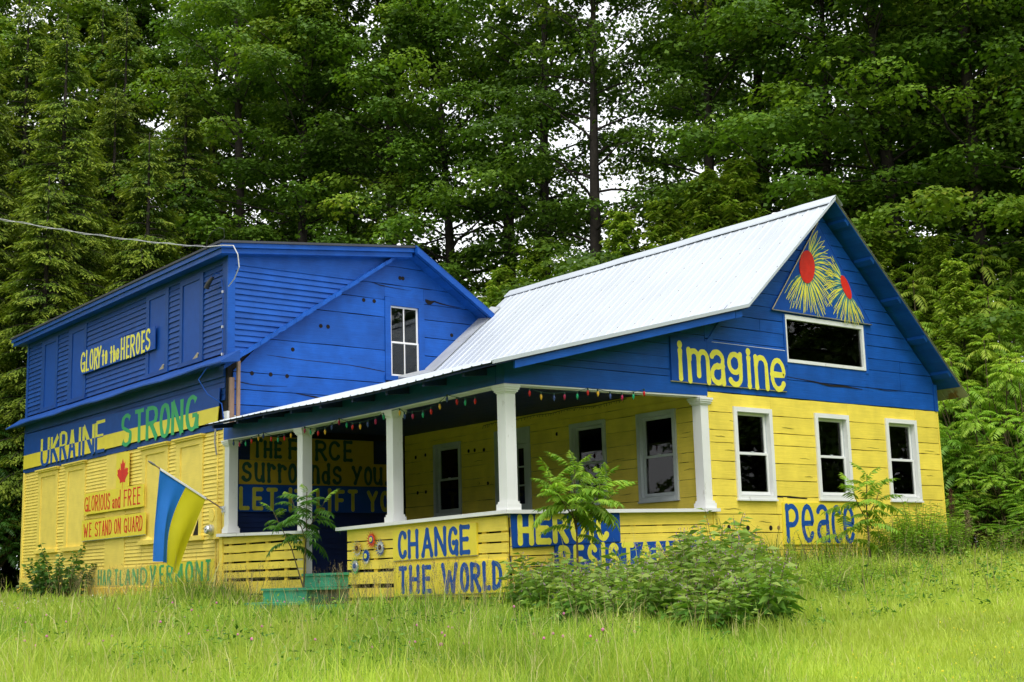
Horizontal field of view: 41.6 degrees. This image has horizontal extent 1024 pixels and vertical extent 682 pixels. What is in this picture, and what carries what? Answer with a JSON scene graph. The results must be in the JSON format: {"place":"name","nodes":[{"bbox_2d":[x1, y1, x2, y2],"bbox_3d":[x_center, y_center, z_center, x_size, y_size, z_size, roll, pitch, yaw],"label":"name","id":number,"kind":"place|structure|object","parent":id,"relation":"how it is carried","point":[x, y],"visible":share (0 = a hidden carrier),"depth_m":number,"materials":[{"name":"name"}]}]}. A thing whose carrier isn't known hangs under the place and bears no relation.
{"place":"outdoors","nodes":[
{"label":"outdoors","id":0,"kind":"place"},
{"bbox_2d":[0,513,1023,681],"bbox_3d":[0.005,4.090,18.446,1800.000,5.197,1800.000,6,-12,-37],"label":"ground","id":1,"kind":"structure","parent":0,"point":[17,586],"depth_m":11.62,"materials":[{"name":"green plant"}]},
{"bbox_2d":[0,380,24,569],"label":"sumac bush","id":2,"kind":"object","parent":1,"relation":"on","point":[7,548],"visible":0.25,"depth_m":37.72,"materials":[{"name":"green plant"}]},
{"bbox_2d":[0,26,42,546],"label":"hemlock tree","id":3,"kind":"object","parent":1,"relation":"on","point":[5,257],"visible":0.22,"depth_m":42.47,"materials":[{"name":"green plant"}]},
{"bbox_2d":[0,0,85,589],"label":"hemlock tree","id":4,"kind":"object","parent":1,"relation":"on","point":[25,97],"visible":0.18,"depth_m":49.02,"materials":[{"name":"green plant"}]},
{"bbox_2d":[0,176,88,534],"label":"hemlock tree","id":5,"kind":"object","parent":1,"relation":"on","point":[52,311],"visible":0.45,"depth_m":39.25,"materials":[{"name":"green plant"}]},
{"bbox_2d":[0,0,101,400],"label":"maple tree","id":6,"kind":"object","parent":1,"relation":"on","point":[6,35],"visible":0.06,"depth_m":50.40,"materials":[{"name":"green plant"}]},
{"bbox_2d":[0,0,114,319],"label":"maple tree","id":7,"kind":"object","parent":1,"relation":"on","point":[67,8],"visible":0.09,"depth_m":53.10,"materials":[{"name":"green plant"}]},
{"bbox_2d":[22,543,96,599],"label":"knotweed bush","id":8,"kind":"object","parent":1,"relation":"on","point":[41,572],"visible":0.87,"depth_m":29.97,"materials":[{"name":"green plant"}]},
{"bbox_2d":[0,14,123,549],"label":"hemlock tree","id":9,"kind":"object","parent":1,"relation":"on","point":[88,272],"visible":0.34,"depth_m":42.15,"materials":[{"name":"green plant"}]},
{"bbox_2d":[14,83,154,550],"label":"hemlock tree","id":10,"kind":"object","parent":1,"relation":"on","point":[113,163],"visible":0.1,"depth_m":46.99,"materials":[{"name":"green plant"}]},
{"bbox_2d":[33,9,136,299],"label":"hemlock tree","id":11,"kind":"object","parent":1,"relation":"on","point":[98,19],"visible":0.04,"depth_m":52.16,"materials":[{"name":"green plant"}]},
{"bbox_2d":[0,0,179,326],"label":"maple tree","id":12,"kind":"object","parent":1,"relation":"on","point":[144,41],"visible":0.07,"depth_m":54.32,"materials":[{"name":"green plant"}]},
{"bbox_2d":[64,6,174,300],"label":"hemlock tree","id":13,"kind":"object","parent":1,"relation":"on","point":[121,48],"visible":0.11,"depth_m":49.19,"materials":[{"name":"green plant"}]},
{"bbox_2d":[18,0,257,286],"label":"maple tree","id":14,"kind":"object","parent":1,"relation":"on","point":[159,6],"visible":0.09,"depth_m":53.95,"materials":[{"name":"green plant"}]},
{"bbox_2d":[94,134,185,296],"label":"hemlock tree","id":15,"kind":"object","parent":1,"relation":"on","point":[147,257],"visible":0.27,"depth_m":41.88,"materials":[{"name":"green plant"}]},
{"bbox_2d":[128,59,235,279],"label":"hemlock tree","id":16,"kind":"object","parent":1,"relation":"on","point":[191,136],"visible":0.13,"depth_m":45.37,"materials":[{"name":"green plant"}]},
{"bbox_2d":[73,0,309,253],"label":"maple tree","id":17,"kind":"object","parent":1,"relation":"on","point":[188,42],"visible":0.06,"depth_m":51.84,"materials":[{"name":"green plant"}]},
{"bbox_2d":[157,39,234,259],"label":"hemlock tree","id":18,"kind":"object","parent":1,"relation":"on","point":[205,150],"visible":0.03,"depth_m":49.60,"materials":[{"name":"green plant"}]},
{"bbox_2d":[92,0,350,271],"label":"maple tree","id":19,"kind":"object","parent":1,"relation":"on","point":[200,53],"visible":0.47,"depth_m":46.01,"materials":[{"name":"green plant"}]},
{"bbox_2d":[6,240,512,595],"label":"house","id":20,"kind":"structure","parent":1,"relation":"on","point":[304,321],"depth_m":28.23,"materials":[{"name":"blue paint"}]},
{"bbox_2d":[34,466,59,553],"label":"boarded window","id":21,"kind":"structure","parent":20,"relation":"in","point":[48,481],"depth_m":33.34,"materials":[{"name":"yellow paint"}]},
{"bbox_2d":[39,336,58,412],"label":"boarded window","id":22,"kind":"structure","parent":20,"relation":"in","point":[49,366],"depth_m":34.07,"materials":[{"name":"blue paint"}]},
{"bbox_2d":[60,460,87,551],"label":"boarded window","id":23,"kind":"structure","parent":20,"relation":"in","point":[75,472],"depth_m":31.93,"materials":[{"name":"yellow paint"}]},
{"bbox_2d":[66,323,87,403],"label":"boarded window","id":24,"kind":"structure","parent":20,"relation":"in","point":[76,384],"depth_m":32.61,"materials":[{"name":"blue paint"}]},
{"bbox_2d":[82,512,145,541],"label":"sign board","id":25,"kind":"object","parent":20,"relation":"attached to","point":[128,525],"visible":1,"depth_m":29.70,"materials":[{"name":"yellow paint"}]},
{"bbox_2d":[84,484,143,514],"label":"sign board","id":26,"kind":"object","parent":20,"relation":"attached to","point":[116,499],"visible":1,"depth_m":29.84,"materials":[{"name":"yellow paint"}]},
{"bbox_2d":[104,451,126,568],"bbox_3d":[-8.800,3.776,29.935,0.030,2.570,1.120,6,-12,-37],"label":"door panel","id":27,"kind":"structure","parent":20,"relation":"in","point":[114,554],"depth_m":29.98,"materials":[{"name":"yellow paint"}]},
{"bbox_2d":[80,326,155,374],"bbox_3d":[-8.972,0.214,30.532,0.021,0.601,4.377,6,-12,-37],"label":"sign board","id":28,"kind":"object","parent":20,"relation":"attached to","point":[117,350],"visible":1,"depth_m":30.41,"materials":[{"name":"blue paint"}]},
{"bbox_2d":[23,388,219,469],"bbox_3d":[-9.162,2.053,30.552,0.019,0.965,11.400,6,-12,-37],"label":"banner board","id":29,"kind":"object","parent":20,"relation":"attached to","point":[164,419],"visible":1,"depth_m":29.95,"materials":[{"name":"blue paint"}]},
{"bbox_2d":[137,441,170,544],"bbox_3d":[-7.526,3.207,28.287,0.120,2.080,1.490,6,-12,-37],"label":"boarded window","id":30,"kind":"structure","parent":20,"relation":"in","point":[157,453],"depth_m":28.43,"materials":[{"name":"yellow paint"}]},
{"bbox_2d":[143,287,169,378],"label":"boarded window","id":31,"kind":"structure","parent":20,"relation":"in","point":[157,304],"depth_m":28.85,"materials":[{"name":"blue paint"}]},
{"bbox_2d":[146,559,214,585],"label":"sign board","id":32,"kind":"object","parent":20,"relation":"attached to","point":[184,566],"visible":0.65,"depth_m":26.75,"materials":[{"name":"yellow paint"}]},
{"bbox_2d":[171,433,205,540],"bbox_3d":[-6.489,2.952,26.977,0.120,2.080,1.410,6,-12,-37],"label":"boarded window","id":33,"kind":"structure","parent":20,"relation":"in","point":[189,449],"depth_m":26.93,"materials":[{"name":"yellow paint"}]},
{"bbox_2d":[177,272,204,368],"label":"boarded window","id":34,"kind":"structure","parent":20,"relation":"in","point":[191,323],"depth_m":27.58,"materials":[{"name":"blue paint"}]},
{"bbox_2d":[250,436,373,463],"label":"sign board","id":35,"kind":"object","parent":20,"relation":"attached to","point":[338,451],"visible":0.88,"depth_m":27.02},
{"bbox_2d":[238,484,386,512],"bbox_3d":[-3.795,3.156,26.889,3.717,0.533,0.022,6,-12,-37],"label":"sign board","id":36,"kind":"object","parent":20,"relation":"attached to","point":[344,499],"visible":0.77,"depth_m":26.93,"materials":[{"name":"blue paint"}]},
{"bbox_2d":[239,459,386,486],"bbox_3d":[-3.856,2.656,26.938,3.497,0.468,0.022,6,-12,-37],"label":"sign board","id":37,"kind":"object","parent":20,"relation":"attached to","point":[266,472],"visible":0.88,"depth_m":26.92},
{"bbox_2d":[384,297,424,380],"bbox_3d":[-2.286,-0.017,28.756,1.040,1.790,0.120,6,-12,-37],"label":"upper window","id":38,"kind":"structure","parent":20,"relation":"in","point":[390,302],"depth_m":28.83,"materials":[{"name":"blue paint"}]},
{"bbox_2d":[176,1,383,254],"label":"maple tree","id":39,"kind":"object","parent":1,"relation":"on","point":[230,155],"visible":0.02,"depth_m":51.95,"materials":[{"name":"green plant"}]},
{"bbox_2d":[244,572,350,611],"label":"porch steps","id":40,"kind":"structure","parent":1,"relation":"on","point":[309,582],"depth_m":21.63,"materials":[{"name":"green paint"}]},
{"bbox_2d":[143,0,454,262],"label":"maple tree","id":41,"kind":"object","parent":1,"relation":"on","point":[255,59],"visible":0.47,"depth_m":44.52,"materials":[{"name":"green plant"}]},
{"bbox_2d":[259,484,340,587],"bbox_3d":[-3.532,3.371,22.311,0.986,2.005,2.204,6,-12,-37],"label":"sumac sapling","id":42,"kind":"object","parent":1,"relation":"on","point":[290,520],"visible":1,"depth_m":22.25,"materials":[{"name":"green plant"}]},
{"bbox_2d":[173,0,468,262],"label":"maple tree","id":43,"kind":"object","parent":1,"relation":"on","point":[290,162],"visible":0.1,"depth_m":46.68,"materials":[{"name":"green plant"}]},
{"bbox_2d":[235,0,551,295],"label":"maple tree","id":44,"kind":"object","parent":1,"relation":"on","point":[389,200],"visible":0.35,"depth_m":44.82,"materials":[{"name":"green plant"}]},
{"bbox_2d":[305,0,602,291],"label":"maple tree","id":45,"kind":"object","parent":1,"relation":"on","point":[424,7],"visible":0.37,"depth_m":43.70,"materials":[{"name":"green plant"}]},
{"bbox_2d":[0,541,1023,681],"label":"broadleaf weeds","id":46,"kind":"object","parent":1,"relation":"on","point":[990,574],"visible":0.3,"depth_m":15.81,"materials":[{"name":"green plant"}]},
{"bbox_2d":[1,513,1023,646],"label":"grass seed stalks","id":47,"kind":"object","parent":1,"relation":"attached to","point":[342,572],"depth_m":19.49,"materials":[{"name":"green plant"}]},
{"bbox_2d":[356,0,674,295],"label":"maple tree","id":48,"kind":"object","parent":1,"relation":"on","point":[441,200],"visible":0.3,"depth_m":44.19,"materials":[{"name":"green plant"}]},
{"bbox_2d":[497,551,580,613],"bbox_3d":[0.362,3.172,17.296,1.047,0.955,1.104,-9,-12,36],"label":"comfrey plant","id":49,"kind":"object","parent":1,"relation":"on","point":[511,585],"visible":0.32,"depth_m":17.23,"materials":[{"name":"green plant"}]},
{"bbox_2d":[408,0,684,305],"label":"maple tree","id":50,"kind":"object","parent":1,"relation":"on","point":[518,176],"visible":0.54,"depth_m":41.95,"materials":[{"name":"green plant"}]},
{"bbox_2d":[513,557,589,614],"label":"comfrey plant","id":51,"kind":"object","parent":1,"relation":"on","point":[536,591],"visible":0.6,"depth_m":16.48,"materials":[{"name":"green plant"}]},
{"bbox_2d":[486,249,623,306],"bbox_3d":[1.544,1.841,33.175,7.900,8.390,7.642,-9,-12,35],"label":"young maple tree","id":52,"kind":"object","parent":1,"relation":"on","point":[563,268],"visible":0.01,"depth_m":33.56,"materials":[{"name":"green plant"}]},
{"bbox_2d":[530,450,637,567],"bbox_3d":[0.924,2.550,18.240,1.704,2.190,1.212,6,-12,-37],"label":"sumac sapling","id":53,"kind":"object","parent":1,"relation":"on","point":[582,515],"visible":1,"depth_m":18.24,"materials":[{"name":"green plant"}]},
{"bbox_2d":[548,567,621,626],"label":"comfrey plant","id":54,"kind":"object","parent":1,"relation":"on","point":[581,597],"visible":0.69,"depth_m":15.55,"materials":[{"name":"green plant"}]},
{"bbox_2d":[206,195,968,608],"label":"house wing","id":55,"kind":"structure","parent":1,"relation":"on","point":[866,397],"depth_m":23.33,"materials":[{"name":"yellow wood"}]},
{"bbox_2d":[148,460,224,573],"bbox_3d":[-6.030,3.269,24.985,1.536,2.069,0.203,6,-12,-37],"label":"flag","id":56,"kind":"object","parent":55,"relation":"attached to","point":[179,505],"visible":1,"depth_m":24.84,"materials":[{"name":"blue fabric"}]},
{"bbox_2d":[393,523,477,561],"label":"sign board","id":57,"kind":"object","parent":55,"relation":"attached to","point":[450,541],"visible":1,"depth_m":19.80,"materials":[{"name":"yellow paint"}]},
{"bbox_2d":[433,441,462,516],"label":"window","id":58,"kind":"structure","parent":55,"relation":"in","point":[447,484],"depth_m":26.92,"materials":[{"name":"glass"}]},
{"bbox_2d":[394,559,508,596],"bbox_3d":[-0.924,3.446,19.513,0.032,0.492,2.837,6,-12,-37],"label":"sign board","id":59,"kind":"object","parent":55,"relation":"attached to","point":[481,566],"visible":0.72,"depth_m":19.38,"materials":[{"name":"yellow paint"}]},
{"bbox_2d":[494,426,532,565],"bbox_3d":[0.048,2.917,25.109,0.081,2.560,1.080,6,-12,-37],"label":"porch door","id":60,"kind":"structure","parent":55,"relation":"in","point":[524,471],"depth_m":25.02,"materials":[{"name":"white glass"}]},
{"bbox_2d":[510,513,620,547],"bbox_3d":[0.783,2.673,19.160,2.017,0.522,0.032,6,-12,-37],"label":"sign board","id":61,"kind":"object","parent":55,"relation":"attached to","point":[524,534],"visible":0.69,"depth_m":18.95,"materials":[{"name":"blue paint"}]},
{"bbox_2d":[569,419,608,504],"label":"window","id":62,"kind":"structure","parent":55,"relation":"in","point":[589,437],"depth_m":23.61,"materials":[{"name":"glass"}]},
{"bbox_2d":[554,540,695,572],"bbox_3d":[1.738,3.200,19.813,2.867,0.547,0.032,6,-12,-37],"label":"sign board","id":63,"kind":"object","parent":55,"relation":"attached to","point":[587,551],"visible":0.34,"depth_m":19.52,"materials":[{"name":"yellow paint"}]},
{"bbox_2d":[635,408,679,503],"bbox_3d":[2.483,1.910,22.239,0.320,1.488,0.940,6,-12,-37],"label":"window","id":64,"kind":"structure","parent":55,"relation":"in","point":[658,474],"depth_m":22.24,"materials":[{"name":"grey glass"}]},
{"bbox_2d":[669,337,786,391],"bbox_3d":[3.532,0.403,21.801,2.707,0.722,0.038,6,-12,-37],"label":"sign board","id":65,"kind":"object","parent":55,"relation":"attached to","point":[720,364],"visible":1,"depth_m":21.73,"materials":[{"name":"blue paint"}]},
{"bbox_2d":[732,406,778,500],"bbox_3d":[3.863,1.853,21.949,0.936,1.508,0.320,6,-12,-37],"label":"window","id":66,"kind":"structure","parent":55,"relation":"in","point":[755,479],"depth_m":21.94,"materials":[{"name":"white paint"}]},
{"bbox_2d":[781,502,856,544],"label":"sign board","id":67,"kind":"object","parent":55,"relation":"attached to","point":[796,516],"visible":0.73,"depth_m":22.45,"materials":[{"name":"yellow paint"}]},
{"bbox_2d":[771,222,871,325],"bbox_3d":[5.385,-1.196,23.568,2.684,1.813,0.056,6,-12,-37],"label":"painted panel","id":68,"kind":"object","parent":55,"relation":"attached to","point":[817,284],"visible":1,"depth_m":23.53,"materials":[{"name":"blue paint"}]},
{"bbox_2d":[782,314,868,373],"bbox_3d":[5.452,0.063,23.433,2.230,0.900,0.071,6,-12,-37],"label":"picture window","id":69,"kind":"structure","parent":55,"relation":"in","point":[809,341],"depth_m":23.44,"materials":[{"name":"black glass"}]},
{"bbox_2d":[814,413,855,500],"bbox_3d":[5.439,2.011,23.166,0.925,1.488,0.320,6,-12,-37],"label":"window","id":70,"kind":"structure","parent":55,"relation":"in","point":[833,446],"depth_m":23.15,"materials":[{"name":"white paint"}]},
{"bbox_2d":[883,418,923,502],"bbox_3d":[6.971,2.170,24.348,0.928,1.490,0.320,6,-12,-37],"label":"window","id":71,"kind":"structure","parent":55,"relation":"in","point":[903,459],"depth_m":24.36,"materials":[{"name":"white paint"}]},
{"bbox_2d":[461,0,728,278],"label":"maple tree","id":72,"kind":"object","parent":1,"relation":"on","point":[590,43],"visible":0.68,"depth_m":40.03,"materials":[{"name":"green plant"}]},
{"bbox_2d":[593,208,649,262],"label":"young ash tree","id":73,"kind":"object","parent":1,"relation":"on","point":[623,224],"visible":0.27,"depth_m":37.33,"materials":[{"name":"green plant"}]},
{"bbox_2d":[590,564,674,627],"bbox_3d":[1.360,2.893,14.979,0.994,0.844,0.942,0,-10,-6],"label":"comfrey plant","id":74,"kind":"object","parent":1,"relation":"on","point":[649,602],"visible":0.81,"depth_m":14.81,"materials":[{"name":"green plant"}]},
{"bbox_2d":[586,546,679,606],"bbox_3d":[1.444,2.959,16.060,1.184,1.022,1.174,0,-10,-10],"label":"comfrey plant","id":75,"kind":"object","parent":1,"relation":"on","point":[623,570],"visible":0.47,"depth_m":15.94,"materials":[{"name":"green plant"}]},
{"bbox_2d":[639,197,686,250],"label":"young ash tree","id":76,"kind":"object","parent":1,"relation":"on","point":[668,226],"visible":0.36,"depth_m":36.91,"materials":[{"name":"green plant"}]},
{"bbox_2d":[633,555,732,623],"bbox_3d":[2.000,2.865,15.223,1.190,0.891,1.158,0,-10,-10],"label":"comfrey plant","id":77,"kind":"object","parent":1,"relation":"on","point":[679,581],"visible":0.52,"depth_m":15.10,"materials":[{"name":"green plant"}]},
{"bbox_2d":[678,166,734,238],"bbox_3d":[5.476,0.647,35.749,2.680,10.798,2.816,8,-14,-44],"label":"young ash tree","id":78,"kind":"object","parent":1,"relation":"on","point":[703,215],"visible":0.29,"depth_m":36.31,"materials":[{"name":"green plant"}]},
{"bbox_2d":[661,578,755,632],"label":"comfrey plant","id":79,"kind":"object","parent":1,"relation":"on","point":[709,605],"visible":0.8,"depth_m":14.10,"materials":[{"name":"green plant"}]},
{"bbox_2d":[665,528,759,588],"bbox_3d":[2.554,2.918,16.962,1.268,1.127,1.303,-3,-10,6],"label":"comfrey plant","id":80,"kind":"object","parent":1,"relation":"on","point":[698,549],"visible":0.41,"depth_m":16.94,"materials":[{"name":"green plant"}]},
{"bbox_2d":[607,1,834,237],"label":"maple tree","id":81,"kind":"object","parent":1,"relation":"on","point":[742,72],"visible":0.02,"depth_m":50.84,"materials":[{"name":"green plant"}]},
{"bbox_2d":[677,508,771,563],"bbox_3d":[2.855,2.997,18.829,1.334,1.329,1.408,1,-10,-12],"label":"comfrey plant","id":82,"kind":"object","parent":1,"relation":"on","point":[734,523],"visible":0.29,"depth_m":18.76,"materials":[{"name":"green plant"}]},
{"bbox_2d":[551,0,921,241],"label":"maple tree","id":83,"kind":"object","parent":1,"relation":"on","point":[708,161],"visible":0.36,"depth_m":40.01,"materials":[{"name":"green plant"}]},
{"bbox_2d":[707,154,770,227],"bbox_3d":[6.280,0.463,35.747,2.738,11.113,2.722,1,-10,-13],"label":"young ash tree","id":84,"kind":"object","parent":1,"relation":"on","point":[739,207],"visible":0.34,"depth_m":36.25,"materials":[{"name":"green plant"}]},
{"bbox_2d":[716,549,807,630],"bbox_3d":[2.694,2.752,14.635,1.097,0.963,1.089,4,-11,-28],"label":"comfrey plant","id":85,"kind":"object","parent":1,"relation":"on","point":[778,604],"visible":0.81,"depth_m":14.44,"materials":[{"name":"green plant"}]},
{"bbox_2d":[615,0,930,276],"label":"maple tree","id":86,"kind":"object","parent":1,"relation":"on","point":[667,57],"visible":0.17,"depth_m":40.50,"materials":[{"name":"green plant"}]},
{"bbox_2d":[640,0,1023,310],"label":"maple tree","id":87,"kind":"object","parent":1,"relation":"on","point":[820,8],"visible":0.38,"depth_m":37.10,"materials":[{"name":"green plant"}]},
{"bbox_2d":[813,462,903,560],"bbox_3d":[5.811,2.863,22.043,1.682,1.820,1.118,6,-12,-37],"label":"sumac sapling","id":88,"kind":"object","parent":1,"relation":"on","point":[870,513],"visible":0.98,"depth_m":22.07,"materials":[{"name":"green plant"}]},
{"bbox_2d":[696,0,1023,313],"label":"maple tree","id":89,"kind":"object","parent":1,"relation":"on","point":[942,197],"visible":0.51,"depth_m":35.52,"materials":[{"name":"green plant"}]},
{"bbox_2d":[863,510,920,561],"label":"goldenrod clump","id":90,"kind":"object","parent":1,"relation":"on","point":[898,542],"visible":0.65,"depth_m":22.39,"materials":[{"name":"green plant"}]},
{"bbox_2d":[771,0,1023,391],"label":"maple tree","id":91,"kind":"object","parent":1,"relation":"on","point":[1014,213],"visible":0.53,"depth_m":35.36,"materials":[{"name":"green plant"}]},
{"bbox_2d":[788,0,1023,340],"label":"maple tree","id":92,"kind":"object","parent":1,"relation":"on","point":[913,157],"visible":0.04,"depth_m":39.72,"materials":[{"name":"green plant"}]},
{"bbox_2d":[884,499,948,559],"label":"goldenrod clump","id":93,"kind":"object","parent":1,"relation":"on","point":[927,536],"visible":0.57,"depth_m":22.59,"materials":[{"name":"green plant"}]},
{"bbox_2d":[862,0,1023,392],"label":"maple tree","id":94,"kind":"object","parent":1,"relation":"on","point":[1019,191],"visible":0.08,"depth_m":37.27,"materials":[{"name":"green plant"}]},
{"bbox_2d":[911,233,988,503],"bbox_3d":[10.643,1.302,32.900,2.003,8.070,2.105,-9,-13,38],"label":"young ash tree","id":95,"kind":"object","parent":1,"relation":"on","point":[937,248],"visible":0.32,"depth_m":33.38,"materials":[{"name":"green plant"}]},
{"bbox_2d":[878,0,1023,344],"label":"maple tree","id":96,"kind":"object","parent":1,"relation":"on","point":[989,47],"visible":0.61,"depth_m":34.97,"materials":[{"name":"green plant"}]},
{"bbox_2d":[894,272,1019,484],"bbox_3d":[9.788,1.762,32.823,5.979,6.771,6.026,0,-10,-11],"label":"sumac bush","id":97,"kind":"object","parent":1,"relation":"on","point":[905,293],"visible":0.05,"depth_m":32.59,"materials":[{"name":"green plant"}]},
{"bbox_2d":[917,242,1023,519],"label":"sumac bush","id":98,"kind":"object","parent":1,"relation":"on","point":[983,286],"visible":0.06,"depth_m":32.93,"materials":[{"name":"green plant"}]},
{"bbox_2d":[931,258,1011,542],"bbox_3d":[10.486,1.507,31.102,1.742,7.070,1.732,2,-11,-20],"label":"young ash tree","id":99,"kind":"object","parent":1,"relation":"on","point":[959,288],"visible":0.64,"depth_m":31.41,"materials":[{"name":"green plant"}]},
{"bbox_2d":[938,333,1023,548],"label":"sumac bush","id":100,"kind":"object","parent":1,"relation":"on","point":[948,436],"visible":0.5,"depth_m":28.59,"materials":[{"name":"green plant"}]},
{"bbox_2d":[938,288,1023,507],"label":"sumac bush","id":101,"kind":"object","parent":1,"relation":"on","point":[1007,342],"visible":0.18,"depth_m":30.61,"materials":[{"name":"green plant"}]},
{"bbox_2d":[942,352,1023,536],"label":"sumac bush","id":102,"kind":"object","parent":1,"relation":"on","point":[999,403],"visible":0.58,"depth_m":27.98,"materials":[{"name":"green plant"}]},
{"bbox_2d":[945,489,1022,551],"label":"sumac bush","id":103,"kind":"object","parent":1,"relation":"on","point":[982,525],"visible":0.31,"depth_m":27.09,"materials":[{"name":"green plant"}]},
{"bbox_2d":[945,437,1023,548],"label":"sumac bush","id":104,"kind":"object","parent":1,"relation":"on","point":[989,483],"visible":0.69,"depth_m":27.23,"materials":[{"name":"green plant"}]},
{"bbox_2d":[6,0,1022,556],"label":"sky","id":105,"kind":"structure","parent":0,"point":[607,195],"materials":[{"name":"white"}]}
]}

